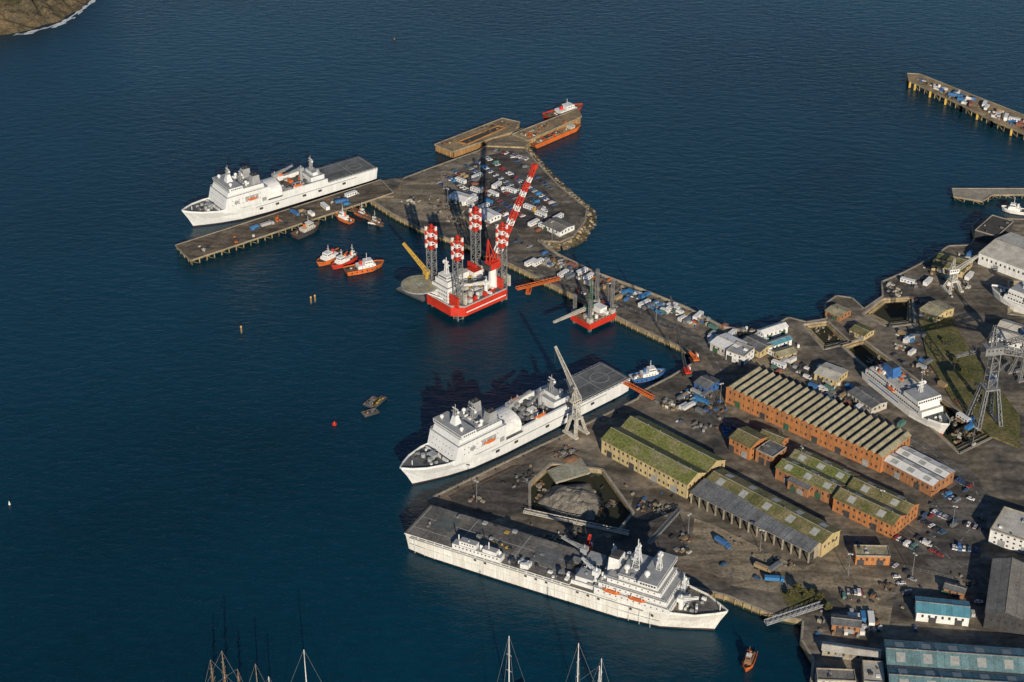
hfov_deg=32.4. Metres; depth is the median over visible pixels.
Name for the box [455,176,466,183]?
site cabin
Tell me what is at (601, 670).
sailing yacht
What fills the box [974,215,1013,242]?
warehouse
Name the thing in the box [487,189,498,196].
site cabin
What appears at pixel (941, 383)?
shipping container
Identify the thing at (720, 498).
open fronted shed
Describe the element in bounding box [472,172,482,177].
site cabin
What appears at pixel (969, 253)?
shipping container
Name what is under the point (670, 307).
site cabin
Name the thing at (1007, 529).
white office
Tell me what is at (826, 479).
brick store
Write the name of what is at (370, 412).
mooring pontoon
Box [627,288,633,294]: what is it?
shipping container
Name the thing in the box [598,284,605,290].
shipping container
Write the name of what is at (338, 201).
flatbed lorry
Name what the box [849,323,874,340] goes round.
dock store
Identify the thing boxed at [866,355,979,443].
dock blocks
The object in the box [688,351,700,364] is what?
crawler crane
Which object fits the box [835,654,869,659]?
doors
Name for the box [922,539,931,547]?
delivery van
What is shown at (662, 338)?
quay kerb
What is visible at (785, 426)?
doors
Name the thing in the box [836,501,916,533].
windows
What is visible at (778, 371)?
delivery van
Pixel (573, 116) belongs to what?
wharf arm
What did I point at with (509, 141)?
wharf neck
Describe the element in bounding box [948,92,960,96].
flatbed lorry
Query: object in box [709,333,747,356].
quay shed
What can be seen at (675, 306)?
site cabin
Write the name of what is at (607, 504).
scrap pile
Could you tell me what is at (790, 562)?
stacked cargo
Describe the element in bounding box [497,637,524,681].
sailing yacht
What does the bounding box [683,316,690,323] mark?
shipping container
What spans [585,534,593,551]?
crawler crane
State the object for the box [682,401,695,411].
flatbed lorry
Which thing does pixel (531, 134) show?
stacked cargo
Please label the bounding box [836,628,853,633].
doors
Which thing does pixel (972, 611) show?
delivery van
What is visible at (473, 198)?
site cabin
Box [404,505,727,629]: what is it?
naval aviation ship
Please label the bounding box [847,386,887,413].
dock store
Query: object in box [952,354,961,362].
shrub tree
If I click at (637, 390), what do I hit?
orange gangway
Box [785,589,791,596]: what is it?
shrub tree
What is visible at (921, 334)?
shipping container
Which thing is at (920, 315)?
doors
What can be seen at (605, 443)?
windows
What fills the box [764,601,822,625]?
steel gangway
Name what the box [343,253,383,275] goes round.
tugboat
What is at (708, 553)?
concrete apron
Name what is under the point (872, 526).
doors
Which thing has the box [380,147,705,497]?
harbour bollards
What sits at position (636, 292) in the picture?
shipping container
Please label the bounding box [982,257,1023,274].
windows
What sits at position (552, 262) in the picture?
stacked cargo
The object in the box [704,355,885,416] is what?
concrete apron
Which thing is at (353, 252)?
workboat
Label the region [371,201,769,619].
fender piles
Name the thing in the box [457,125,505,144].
wharf well
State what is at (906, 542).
delivery van
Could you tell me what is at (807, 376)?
delivery van
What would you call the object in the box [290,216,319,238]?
tugboat
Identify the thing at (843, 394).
shipping container
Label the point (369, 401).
mooring pontoon
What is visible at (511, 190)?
site cabin
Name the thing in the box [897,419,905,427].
shipping container
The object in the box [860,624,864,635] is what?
shipping container
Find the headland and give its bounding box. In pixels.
[0,0,89,34]
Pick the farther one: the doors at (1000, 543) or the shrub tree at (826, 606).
the doors at (1000, 543)
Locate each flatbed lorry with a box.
[260,220,274,227]
[290,208,299,216]
[335,198,348,204]
[565,272,577,280]
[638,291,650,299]
[642,302,654,310]
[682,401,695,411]
[690,387,704,397]
[693,395,709,405]
[700,389,711,395]
[714,535,730,549]
[753,561,772,574]
[764,575,783,582]
[767,560,782,572]
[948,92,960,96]
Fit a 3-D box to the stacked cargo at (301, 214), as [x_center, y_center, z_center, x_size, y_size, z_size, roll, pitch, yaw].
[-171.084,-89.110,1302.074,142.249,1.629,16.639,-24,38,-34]
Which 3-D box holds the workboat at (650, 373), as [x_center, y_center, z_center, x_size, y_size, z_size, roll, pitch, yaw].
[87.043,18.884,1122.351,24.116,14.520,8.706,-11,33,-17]
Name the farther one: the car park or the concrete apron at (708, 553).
the car park
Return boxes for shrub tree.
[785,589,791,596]
[792,582,803,591]
[802,592,808,598]
[816,592,824,600]
[823,601,832,611]
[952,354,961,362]
[960,365,968,374]
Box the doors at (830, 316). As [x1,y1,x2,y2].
[827,314,836,320]
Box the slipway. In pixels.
[547,458,589,483]
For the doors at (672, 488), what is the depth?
1021.88 m
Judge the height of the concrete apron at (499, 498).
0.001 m
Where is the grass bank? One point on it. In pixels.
(963, 393)
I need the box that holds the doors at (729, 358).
[726,355,743,365]
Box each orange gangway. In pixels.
[516,276,560,289]
[526,282,532,294]
[623,380,654,399]
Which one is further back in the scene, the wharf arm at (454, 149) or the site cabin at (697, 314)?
the wharf arm at (454, 149)
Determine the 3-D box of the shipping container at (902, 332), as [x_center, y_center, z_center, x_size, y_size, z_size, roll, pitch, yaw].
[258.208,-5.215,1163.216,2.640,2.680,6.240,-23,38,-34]
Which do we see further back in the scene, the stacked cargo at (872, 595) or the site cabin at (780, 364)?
the site cabin at (780, 364)
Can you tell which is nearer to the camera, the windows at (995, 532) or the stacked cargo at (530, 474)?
the windows at (995, 532)
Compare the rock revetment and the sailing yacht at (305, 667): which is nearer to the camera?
the sailing yacht at (305, 667)
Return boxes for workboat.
[348,248,357,258]
[354,202,366,218]
[368,210,379,225]
[542,102,582,119]
[628,364,665,383]
[1001,201,1023,215]
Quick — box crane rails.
[433,404,723,580]
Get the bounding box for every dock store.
[814,362,848,386]
[825,303,851,321]
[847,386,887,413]
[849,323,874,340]
[931,252,972,277]
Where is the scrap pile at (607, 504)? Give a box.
[534,468,617,521]
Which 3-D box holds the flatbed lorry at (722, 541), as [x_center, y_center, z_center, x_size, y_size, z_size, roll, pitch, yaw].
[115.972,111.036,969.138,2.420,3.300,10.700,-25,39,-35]
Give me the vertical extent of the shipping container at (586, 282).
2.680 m
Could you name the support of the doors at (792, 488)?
in the brick offices at (799, 487)
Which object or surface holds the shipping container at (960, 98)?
on the cargo jetty at (977, 109)
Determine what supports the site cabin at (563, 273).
on the breakwater road at (719, 368)
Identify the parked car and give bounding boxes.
[974,599,982,602]
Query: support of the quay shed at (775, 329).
on the dock ground
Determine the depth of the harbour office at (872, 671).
873.30 m
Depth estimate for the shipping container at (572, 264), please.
1243.20 m
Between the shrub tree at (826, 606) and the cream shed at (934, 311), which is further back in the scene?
the cream shed at (934, 311)
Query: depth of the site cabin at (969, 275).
1228.47 m
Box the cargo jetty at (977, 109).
[907,73,1023,140]
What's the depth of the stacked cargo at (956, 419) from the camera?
1120.94 m
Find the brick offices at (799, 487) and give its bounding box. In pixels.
[787,476,811,497]
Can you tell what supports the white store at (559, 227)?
on the dock ground
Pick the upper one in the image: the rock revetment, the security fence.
the rock revetment
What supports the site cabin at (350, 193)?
on the ship jetty at (217, 241)
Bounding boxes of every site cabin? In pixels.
[320,201,329,210]
[344,190,356,197]
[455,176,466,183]
[465,200,474,207]
[469,196,477,201]
[470,186,481,193]
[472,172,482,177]
[478,202,489,208]
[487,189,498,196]
[492,180,501,188]
[505,186,516,193]
[523,203,535,209]
[524,258,536,266]
[528,218,539,226]
[532,257,543,266]
[535,210,546,217]
[553,212,563,217]
[557,268,568,277]
[575,267,587,275]
[583,272,594,279]
[638,298,650,307]
[666,302,677,311]
[667,302,679,308]
[693,310,703,319]
[728,329,736,335]
[767,348,773,356]
[771,359,786,368]
[854,402,862,409]
[867,611,874,626]
[900,276,914,284]
[903,334,914,342]
[923,276,932,285]
[956,411,970,423]
[964,271,973,280]
[1003,113,1008,120]
[1008,116,1020,121]
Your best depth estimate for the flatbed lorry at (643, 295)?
1203.74 m
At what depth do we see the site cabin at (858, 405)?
1085.04 m
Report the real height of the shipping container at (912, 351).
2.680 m
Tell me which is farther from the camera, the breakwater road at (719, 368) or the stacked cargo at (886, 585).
the breakwater road at (719, 368)
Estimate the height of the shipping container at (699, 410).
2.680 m
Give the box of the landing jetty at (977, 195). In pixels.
[952,188,1023,205]
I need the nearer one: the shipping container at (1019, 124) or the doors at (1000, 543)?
the doors at (1000, 543)
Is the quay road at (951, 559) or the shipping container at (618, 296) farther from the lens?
the shipping container at (618, 296)
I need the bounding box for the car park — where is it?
[450,150,554,229]
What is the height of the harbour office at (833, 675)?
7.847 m
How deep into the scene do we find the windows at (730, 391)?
1056.64 m
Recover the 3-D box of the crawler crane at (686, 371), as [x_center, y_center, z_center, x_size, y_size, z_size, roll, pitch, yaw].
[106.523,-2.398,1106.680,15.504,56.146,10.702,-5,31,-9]
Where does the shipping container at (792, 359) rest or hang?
on the dock road at (983, 507)
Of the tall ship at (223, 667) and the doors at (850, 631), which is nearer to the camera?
the tall ship at (223, 667)
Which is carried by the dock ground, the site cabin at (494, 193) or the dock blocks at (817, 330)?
the dock blocks at (817, 330)
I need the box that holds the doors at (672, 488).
[607,450,675,492]
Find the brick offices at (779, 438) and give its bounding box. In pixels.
[760,428,789,448]
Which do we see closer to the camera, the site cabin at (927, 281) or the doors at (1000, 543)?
the doors at (1000, 543)
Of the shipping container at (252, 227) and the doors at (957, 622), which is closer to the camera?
the doors at (957, 622)
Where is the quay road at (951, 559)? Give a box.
[700,374,988,594]
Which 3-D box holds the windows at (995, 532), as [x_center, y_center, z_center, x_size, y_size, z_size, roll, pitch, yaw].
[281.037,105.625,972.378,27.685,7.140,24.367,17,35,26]
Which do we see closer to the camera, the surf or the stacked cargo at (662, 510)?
the stacked cargo at (662, 510)
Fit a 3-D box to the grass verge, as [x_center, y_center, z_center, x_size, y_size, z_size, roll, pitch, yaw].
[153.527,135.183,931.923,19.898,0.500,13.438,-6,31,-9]
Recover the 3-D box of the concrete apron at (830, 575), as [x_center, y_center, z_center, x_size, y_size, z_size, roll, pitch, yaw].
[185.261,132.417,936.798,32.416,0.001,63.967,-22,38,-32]
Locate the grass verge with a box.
[780,588,823,606]
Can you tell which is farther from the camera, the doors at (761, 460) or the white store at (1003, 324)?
the white store at (1003, 324)
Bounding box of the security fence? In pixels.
[564,280,986,585]
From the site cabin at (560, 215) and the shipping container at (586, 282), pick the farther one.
the site cabin at (560, 215)
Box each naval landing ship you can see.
[182,156,377,226]
[400,362,629,484]
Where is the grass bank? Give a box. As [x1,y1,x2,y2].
[918,316,1019,448]
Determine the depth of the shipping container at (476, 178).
1362.42 m
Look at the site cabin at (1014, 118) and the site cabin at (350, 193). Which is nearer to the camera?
the site cabin at (350, 193)
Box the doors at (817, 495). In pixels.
[784,477,820,499]
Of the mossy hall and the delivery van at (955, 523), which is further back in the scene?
the mossy hall
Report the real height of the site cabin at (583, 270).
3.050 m
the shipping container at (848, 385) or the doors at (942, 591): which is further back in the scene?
the shipping container at (848, 385)
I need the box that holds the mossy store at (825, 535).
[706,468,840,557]
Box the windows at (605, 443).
[605,443,722,493]
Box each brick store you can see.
[775,448,859,504]
[832,476,919,537]
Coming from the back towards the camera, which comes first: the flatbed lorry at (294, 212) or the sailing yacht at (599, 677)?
the flatbed lorry at (294, 212)
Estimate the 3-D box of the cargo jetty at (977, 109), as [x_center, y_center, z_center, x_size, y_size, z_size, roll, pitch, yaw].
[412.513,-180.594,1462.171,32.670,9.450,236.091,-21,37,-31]
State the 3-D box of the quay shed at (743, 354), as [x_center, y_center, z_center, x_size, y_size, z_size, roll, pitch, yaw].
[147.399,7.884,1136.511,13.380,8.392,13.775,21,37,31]
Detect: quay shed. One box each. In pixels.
[447,191,472,205]
[693,374,720,393]
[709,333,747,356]
[726,341,754,365]
[742,334,773,357]
[757,321,788,337]
[768,335,792,349]
[771,345,796,359]
[941,581,967,598]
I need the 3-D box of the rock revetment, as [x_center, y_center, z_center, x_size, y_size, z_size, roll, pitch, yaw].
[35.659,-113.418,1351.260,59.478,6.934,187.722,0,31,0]
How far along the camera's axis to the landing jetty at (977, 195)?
1344.76 m
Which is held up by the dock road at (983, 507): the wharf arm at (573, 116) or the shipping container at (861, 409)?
the shipping container at (861, 409)
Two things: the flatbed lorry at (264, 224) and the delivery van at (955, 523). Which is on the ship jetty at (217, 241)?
the flatbed lorry at (264, 224)
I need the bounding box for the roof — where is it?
[915,596,970,617]
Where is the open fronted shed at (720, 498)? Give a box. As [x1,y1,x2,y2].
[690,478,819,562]
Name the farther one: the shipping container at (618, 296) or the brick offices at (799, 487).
the shipping container at (618, 296)
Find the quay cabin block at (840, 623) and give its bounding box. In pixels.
[831,613,861,634]
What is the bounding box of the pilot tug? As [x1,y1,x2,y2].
[741,649,757,672]
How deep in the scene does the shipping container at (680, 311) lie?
1186.25 m
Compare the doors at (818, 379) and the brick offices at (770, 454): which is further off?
the doors at (818, 379)
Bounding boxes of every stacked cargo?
[198,192,358,251]
[401,156,498,231]
[441,120,510,145]
[468,444,579,502]
[520,121,566,136]
[531,524,693,553]
[538,255,698,326]
[625,484,670,515]
[654,388,733,435]
[698,315,900,420]
[730,536,794,567]
[815,591,883,637]
[874,572,977,615]
[886,253,970,304]
[893,327,975,445]
[917,78,1023,129]
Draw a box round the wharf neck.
[485,128,529,147]
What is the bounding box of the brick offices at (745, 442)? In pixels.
[728,426,767,459]
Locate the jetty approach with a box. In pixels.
[382,177,403,196]
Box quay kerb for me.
[372,146,1023,681]
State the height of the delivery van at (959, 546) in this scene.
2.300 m
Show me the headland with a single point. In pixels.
(23, 15)
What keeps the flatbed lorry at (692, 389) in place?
on the dock ground
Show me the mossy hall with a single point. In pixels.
(668, 459)
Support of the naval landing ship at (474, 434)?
on the water
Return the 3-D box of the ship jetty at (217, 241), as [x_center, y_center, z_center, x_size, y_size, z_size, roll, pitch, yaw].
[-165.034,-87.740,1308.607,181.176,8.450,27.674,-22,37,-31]
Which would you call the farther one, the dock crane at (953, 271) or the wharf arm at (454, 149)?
the wharf arm at (454, 149)
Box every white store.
[542,217,574,236]
[989,319,1023,351]
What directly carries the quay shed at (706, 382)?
on the dock ground
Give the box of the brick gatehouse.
[853,545,890,565]
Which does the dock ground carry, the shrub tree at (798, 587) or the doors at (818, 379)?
the shrub tree at (798, 587)
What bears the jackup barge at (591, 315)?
on the water
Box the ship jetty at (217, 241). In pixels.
[175,179,393,265]
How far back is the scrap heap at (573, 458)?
1039.18 m
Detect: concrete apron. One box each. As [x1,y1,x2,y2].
[378,173,468,223]
[449,462,533,520]
[563,496,685,557]
[690,518,823,592]
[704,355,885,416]
[800,552,895,631]
[912,483,991,575]
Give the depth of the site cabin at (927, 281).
1221.07 m
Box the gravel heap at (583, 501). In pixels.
[538,483,601,519]
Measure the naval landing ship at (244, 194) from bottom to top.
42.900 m
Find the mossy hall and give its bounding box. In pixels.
[601,416,725,498]
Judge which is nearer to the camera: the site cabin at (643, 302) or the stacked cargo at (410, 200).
the site cabin at (643, 302)
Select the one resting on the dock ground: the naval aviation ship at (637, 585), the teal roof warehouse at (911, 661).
the teal roof warehouse at (911, 661)
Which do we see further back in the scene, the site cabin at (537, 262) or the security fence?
the site cabin at (537, 262)
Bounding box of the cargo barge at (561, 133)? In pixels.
[530,122,580,148]
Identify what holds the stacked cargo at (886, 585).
on the dock ground
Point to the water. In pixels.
(192, 480)
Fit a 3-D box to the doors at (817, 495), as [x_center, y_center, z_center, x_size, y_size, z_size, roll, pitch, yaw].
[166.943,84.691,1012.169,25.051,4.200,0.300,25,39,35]
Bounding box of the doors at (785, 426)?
[735,401,867,466]
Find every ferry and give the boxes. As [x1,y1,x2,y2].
[862,360,949,434]
[991,281,1023,313]
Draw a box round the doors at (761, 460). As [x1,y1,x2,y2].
[759,457,771,467]
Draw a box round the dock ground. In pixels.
[370,147,1023,681]
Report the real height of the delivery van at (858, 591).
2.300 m
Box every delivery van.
[771,364,778,369]
[775,368,782,373]
[803,373,811,379]
[856,588,860,595]
[901,589,911,594]
[903,539,911,546]
[909,542,917,549]
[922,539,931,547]
[943,490,951,497]
[950,521,957,527]
[951,496,960,503]
[957,542,961,550]
[970,609,974,616]
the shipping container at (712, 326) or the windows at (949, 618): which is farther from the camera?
the shipping container at (712, 326)
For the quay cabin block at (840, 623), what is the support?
on the dock ground
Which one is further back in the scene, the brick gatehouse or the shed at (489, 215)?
the shed at (489, 215)
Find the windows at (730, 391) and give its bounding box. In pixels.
[729,391,908,467]
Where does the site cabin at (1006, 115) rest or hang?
on the cargo jetty at (977, 109)
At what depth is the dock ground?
1047.72 m
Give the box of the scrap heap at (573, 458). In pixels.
[561,454,579,463]
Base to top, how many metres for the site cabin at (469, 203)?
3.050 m
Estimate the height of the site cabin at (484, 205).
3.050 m
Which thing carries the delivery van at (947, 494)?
on the concrete apron at (965, 510)
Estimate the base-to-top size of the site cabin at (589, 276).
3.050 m
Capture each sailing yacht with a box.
[291,650,318,681]
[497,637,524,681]
[571,643,601,681]
[592,658,608,681]
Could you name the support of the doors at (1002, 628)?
in the grey warehouse at (1004, 609)
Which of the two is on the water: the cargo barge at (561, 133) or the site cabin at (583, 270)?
the cargo barge at (561, 133)
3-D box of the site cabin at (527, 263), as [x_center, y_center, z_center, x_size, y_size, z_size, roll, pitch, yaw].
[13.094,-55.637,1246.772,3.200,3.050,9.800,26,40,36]
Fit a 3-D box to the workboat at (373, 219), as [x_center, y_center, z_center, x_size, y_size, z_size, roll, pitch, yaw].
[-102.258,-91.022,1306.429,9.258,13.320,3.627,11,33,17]
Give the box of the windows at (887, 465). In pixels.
[887,465,951,488]
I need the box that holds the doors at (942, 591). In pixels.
[941,590,958,597]
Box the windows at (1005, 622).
[990,618,1020,626]
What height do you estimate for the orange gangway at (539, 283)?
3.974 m
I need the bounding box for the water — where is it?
[0,0,1023,681]
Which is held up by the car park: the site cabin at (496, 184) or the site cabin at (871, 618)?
the site cabin at (496, 184)
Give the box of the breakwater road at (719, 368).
[508,255,730,375]
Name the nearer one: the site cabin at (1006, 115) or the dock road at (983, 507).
the dock road at (983, 507)
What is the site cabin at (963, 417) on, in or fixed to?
on the dock ground
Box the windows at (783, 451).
[759,451,783,464]
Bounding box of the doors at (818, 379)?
[817,377,830,384]
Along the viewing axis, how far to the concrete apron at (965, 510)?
982.91 m
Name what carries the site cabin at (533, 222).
on the car park
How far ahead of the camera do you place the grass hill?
1670.40 m
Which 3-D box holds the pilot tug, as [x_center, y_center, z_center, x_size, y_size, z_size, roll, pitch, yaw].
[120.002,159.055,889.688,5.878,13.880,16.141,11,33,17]
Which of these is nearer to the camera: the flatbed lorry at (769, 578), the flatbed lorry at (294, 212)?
the flatbed lorry at (769, 578)
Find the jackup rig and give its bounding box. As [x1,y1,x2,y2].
[401,163,537,320]
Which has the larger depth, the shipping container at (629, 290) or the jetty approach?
the jetty approach
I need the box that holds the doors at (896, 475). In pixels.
[894,471,919,489]
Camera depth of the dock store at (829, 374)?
1113.26 m
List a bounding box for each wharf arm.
[434,118,519,158]
[512,108,581,146]
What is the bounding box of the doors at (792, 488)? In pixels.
[790,485,802,494]
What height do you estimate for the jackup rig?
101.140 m
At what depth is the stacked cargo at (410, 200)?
1323.26 m
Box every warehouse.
[883,639,1023,681]
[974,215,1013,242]
[978,232,1023,280]
[983,557,1023,635]
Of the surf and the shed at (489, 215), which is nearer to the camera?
the shed at (489, 215)
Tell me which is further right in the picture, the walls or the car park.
the walls
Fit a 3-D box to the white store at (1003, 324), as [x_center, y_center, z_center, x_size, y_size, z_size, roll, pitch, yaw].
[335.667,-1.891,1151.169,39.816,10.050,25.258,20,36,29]
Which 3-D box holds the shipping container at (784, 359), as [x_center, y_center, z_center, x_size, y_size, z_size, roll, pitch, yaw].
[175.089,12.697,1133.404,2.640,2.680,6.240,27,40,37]
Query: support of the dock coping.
on the dock ground
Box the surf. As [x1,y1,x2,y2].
[17,0,94,34]
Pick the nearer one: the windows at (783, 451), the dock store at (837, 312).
the windows at (783, 451)
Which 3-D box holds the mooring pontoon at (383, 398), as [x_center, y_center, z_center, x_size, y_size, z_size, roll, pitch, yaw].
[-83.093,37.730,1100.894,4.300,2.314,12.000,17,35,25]
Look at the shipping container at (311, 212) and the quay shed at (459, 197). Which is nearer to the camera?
the shipping container at (311, 212)
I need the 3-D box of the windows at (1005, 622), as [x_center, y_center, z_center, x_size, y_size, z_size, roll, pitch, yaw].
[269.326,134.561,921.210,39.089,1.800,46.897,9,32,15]
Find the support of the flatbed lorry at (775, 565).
on the concrete apron at (708, 553)
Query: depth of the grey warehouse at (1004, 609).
913.30 m
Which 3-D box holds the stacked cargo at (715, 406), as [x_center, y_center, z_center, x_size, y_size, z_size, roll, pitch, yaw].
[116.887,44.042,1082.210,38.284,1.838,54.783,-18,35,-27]
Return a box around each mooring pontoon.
[361,407,378,416]
[363,396,381,407]
[371,395,386,407]
[396,286,426,301]
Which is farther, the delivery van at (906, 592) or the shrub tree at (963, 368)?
the shrub tree at (963, 368)
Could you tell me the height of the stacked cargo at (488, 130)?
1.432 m
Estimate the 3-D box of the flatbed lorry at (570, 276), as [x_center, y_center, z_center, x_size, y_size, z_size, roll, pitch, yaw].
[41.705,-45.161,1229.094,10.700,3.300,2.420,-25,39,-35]
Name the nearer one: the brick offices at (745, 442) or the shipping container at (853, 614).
the shipping container at (853, 614)
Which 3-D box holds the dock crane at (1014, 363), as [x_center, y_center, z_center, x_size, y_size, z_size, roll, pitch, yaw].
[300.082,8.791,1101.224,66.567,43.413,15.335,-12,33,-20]
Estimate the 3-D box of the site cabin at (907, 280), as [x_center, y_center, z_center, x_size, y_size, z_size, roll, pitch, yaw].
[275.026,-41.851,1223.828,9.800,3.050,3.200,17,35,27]
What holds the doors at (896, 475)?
in the white roof shed at (921, 472)
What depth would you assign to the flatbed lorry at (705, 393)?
1098.28 m
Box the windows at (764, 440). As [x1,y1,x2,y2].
[733,440,764,455]
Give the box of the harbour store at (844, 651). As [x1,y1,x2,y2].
[821,641,880,661]
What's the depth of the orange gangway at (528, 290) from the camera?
1213.32 m
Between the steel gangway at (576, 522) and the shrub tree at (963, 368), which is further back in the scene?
the shrub tree at (963, 368)
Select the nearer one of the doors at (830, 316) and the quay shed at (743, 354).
the quay shed at (743, 354)
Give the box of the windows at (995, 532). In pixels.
[993,532,1021,550]
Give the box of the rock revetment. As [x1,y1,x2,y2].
[525,146,596,250]
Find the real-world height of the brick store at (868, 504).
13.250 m
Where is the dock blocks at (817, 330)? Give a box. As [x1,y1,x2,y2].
[814,326,838,339]
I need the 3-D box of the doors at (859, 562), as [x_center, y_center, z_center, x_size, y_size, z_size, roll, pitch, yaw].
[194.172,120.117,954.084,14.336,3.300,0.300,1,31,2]
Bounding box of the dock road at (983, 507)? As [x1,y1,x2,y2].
[717,354,991,554]
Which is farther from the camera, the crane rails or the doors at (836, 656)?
the crane rails
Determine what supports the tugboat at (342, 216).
on the water
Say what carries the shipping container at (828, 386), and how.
on the dock road at (983, 507)
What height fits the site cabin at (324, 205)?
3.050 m
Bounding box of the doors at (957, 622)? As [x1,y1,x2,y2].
[928,617,962,625]
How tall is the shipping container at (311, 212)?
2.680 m
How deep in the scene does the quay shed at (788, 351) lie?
1137.10 m
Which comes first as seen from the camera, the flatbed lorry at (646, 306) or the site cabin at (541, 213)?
the flatbed lorry at (646, 306)
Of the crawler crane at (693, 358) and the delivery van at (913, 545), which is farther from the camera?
the crawler crane at (693, 358)
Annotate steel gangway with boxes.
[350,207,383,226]
[523,508,629,534]
[647,507,681,544]
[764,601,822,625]
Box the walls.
[915,605,968,626]
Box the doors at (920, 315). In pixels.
[919,313,933,321]
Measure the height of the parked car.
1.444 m
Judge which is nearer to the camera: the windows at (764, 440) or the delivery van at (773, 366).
the windows at (764, 440)
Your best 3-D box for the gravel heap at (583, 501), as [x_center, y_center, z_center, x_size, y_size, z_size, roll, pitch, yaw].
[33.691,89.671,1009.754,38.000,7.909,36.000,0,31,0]
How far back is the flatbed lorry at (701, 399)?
1091.24 m
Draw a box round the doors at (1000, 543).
[997,539,1023,553]
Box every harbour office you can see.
[815,668,855,681]
[861,660,884,681]
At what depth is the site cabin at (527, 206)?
1320.73 m
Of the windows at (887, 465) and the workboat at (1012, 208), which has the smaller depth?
the windows at (887, 465)
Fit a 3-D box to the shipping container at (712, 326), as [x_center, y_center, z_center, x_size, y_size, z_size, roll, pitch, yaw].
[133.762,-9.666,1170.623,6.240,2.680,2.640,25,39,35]
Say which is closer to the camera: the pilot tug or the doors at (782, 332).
the pilot tug
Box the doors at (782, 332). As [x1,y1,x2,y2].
[767,330,785,337]
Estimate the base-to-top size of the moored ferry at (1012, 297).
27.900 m
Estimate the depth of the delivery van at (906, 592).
932.63 m
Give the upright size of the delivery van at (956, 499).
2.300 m
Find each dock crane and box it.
[554,346,589,439]
[940,254,979,294]
[953,319,1023,382]
[965,325,1023,430]
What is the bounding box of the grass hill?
[0,0,20,4]
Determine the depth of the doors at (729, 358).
1133.75 m
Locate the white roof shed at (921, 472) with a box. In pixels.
[883,446,955,496]
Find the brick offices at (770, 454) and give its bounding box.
[755,439,786,468]
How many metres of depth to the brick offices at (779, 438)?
1045.44 m
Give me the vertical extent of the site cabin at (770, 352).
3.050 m
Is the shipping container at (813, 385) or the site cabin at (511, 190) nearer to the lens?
the shipping container at (813, 385)
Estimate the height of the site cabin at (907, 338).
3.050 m
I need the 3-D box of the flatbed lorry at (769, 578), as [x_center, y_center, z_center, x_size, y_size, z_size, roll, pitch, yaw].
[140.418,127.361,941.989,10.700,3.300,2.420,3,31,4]
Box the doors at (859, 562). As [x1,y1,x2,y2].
[857,560,883,564]
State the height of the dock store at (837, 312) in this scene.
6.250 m
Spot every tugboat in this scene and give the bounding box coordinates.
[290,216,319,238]
[317,247,347,266]
[331,253,357,269]
[335,207,354,224]
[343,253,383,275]
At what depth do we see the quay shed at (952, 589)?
931.22 m
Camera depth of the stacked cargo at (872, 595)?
911.56 m
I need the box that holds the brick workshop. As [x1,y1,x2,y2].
[725,366,911,472]
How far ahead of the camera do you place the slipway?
1029.56 m
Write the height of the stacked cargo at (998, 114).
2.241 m
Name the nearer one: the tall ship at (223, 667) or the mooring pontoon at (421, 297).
the tall ship at (223, 667)
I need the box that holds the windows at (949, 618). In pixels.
[921,615,963,621]
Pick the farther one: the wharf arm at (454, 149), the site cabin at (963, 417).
the wharf arm at (454, 149)
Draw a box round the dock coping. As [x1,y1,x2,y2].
[528,280,1023,529]
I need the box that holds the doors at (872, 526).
[843,510,876,530]
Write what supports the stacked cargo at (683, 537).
on the dock ground
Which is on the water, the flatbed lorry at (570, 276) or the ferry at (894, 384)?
the ferry at (894, 384)
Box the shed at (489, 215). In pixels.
[477,208,501,223]
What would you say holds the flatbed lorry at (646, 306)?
on the dock ground
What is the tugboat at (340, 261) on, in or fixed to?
on the water
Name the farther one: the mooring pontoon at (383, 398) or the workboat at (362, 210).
the workboat at (362, 210)
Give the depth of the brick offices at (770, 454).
1035.05 m
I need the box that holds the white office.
[988,506,1023,553]
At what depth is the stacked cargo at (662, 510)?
998.95 m
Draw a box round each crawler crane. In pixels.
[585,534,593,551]
[670,296,692,377]
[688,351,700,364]
[985,361,1009,384]
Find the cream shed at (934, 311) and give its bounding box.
[919,300,953,322]
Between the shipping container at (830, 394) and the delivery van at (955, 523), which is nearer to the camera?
the delivery van at (955, 523)
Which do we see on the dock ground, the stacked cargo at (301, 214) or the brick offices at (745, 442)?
the brick offices at (745, 442)
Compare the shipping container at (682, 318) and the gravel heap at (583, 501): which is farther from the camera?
the shipping container at (682, 318)
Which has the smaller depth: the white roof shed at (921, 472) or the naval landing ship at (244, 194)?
the white roof shed at (921, 472)
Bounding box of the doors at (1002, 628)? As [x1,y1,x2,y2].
[998,625,1006,631]
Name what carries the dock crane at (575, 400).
on the dock ground
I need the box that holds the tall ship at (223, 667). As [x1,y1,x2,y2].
[205,651,242,681]
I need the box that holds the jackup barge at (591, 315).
[553,268,615,331]
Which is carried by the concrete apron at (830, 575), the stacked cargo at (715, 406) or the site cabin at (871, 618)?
the site cabin at (871, 618)
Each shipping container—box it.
[250,224,258,229]
[308,210,314,215]
[472,176,479,181]
[568,261,576,267]
[584,279,591,285]
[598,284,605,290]
[614,293,622,300]
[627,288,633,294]
[633,290,642,294]
[675,309,683,315]
[678,314,686,321]
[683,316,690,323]
[695,406,705,414]
[708,322,717,330]
[779,357,788,362]
[787,356,796,363]
[808,381,818,389]
[824,384,833,390]
[824,391,835,398]
[840,390,847,398]
[845,382,854,388]
[847,612,859,616]
[858,406,865,412]
[860,610,866,621]
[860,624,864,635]
[897,329,907,335]
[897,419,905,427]
[907,348,915,355]
[915,331,925,337]
[916,362,926,369]
[923,358,932,364]
[937,380,947,387]
[957,96,964,100]
[964,423,974,430]
[966,250,973,256]
[1016,122,1023,126]
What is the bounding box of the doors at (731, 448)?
[729,444,746,458]
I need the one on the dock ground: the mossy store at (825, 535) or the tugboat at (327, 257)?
the mossy store at (825, 535)

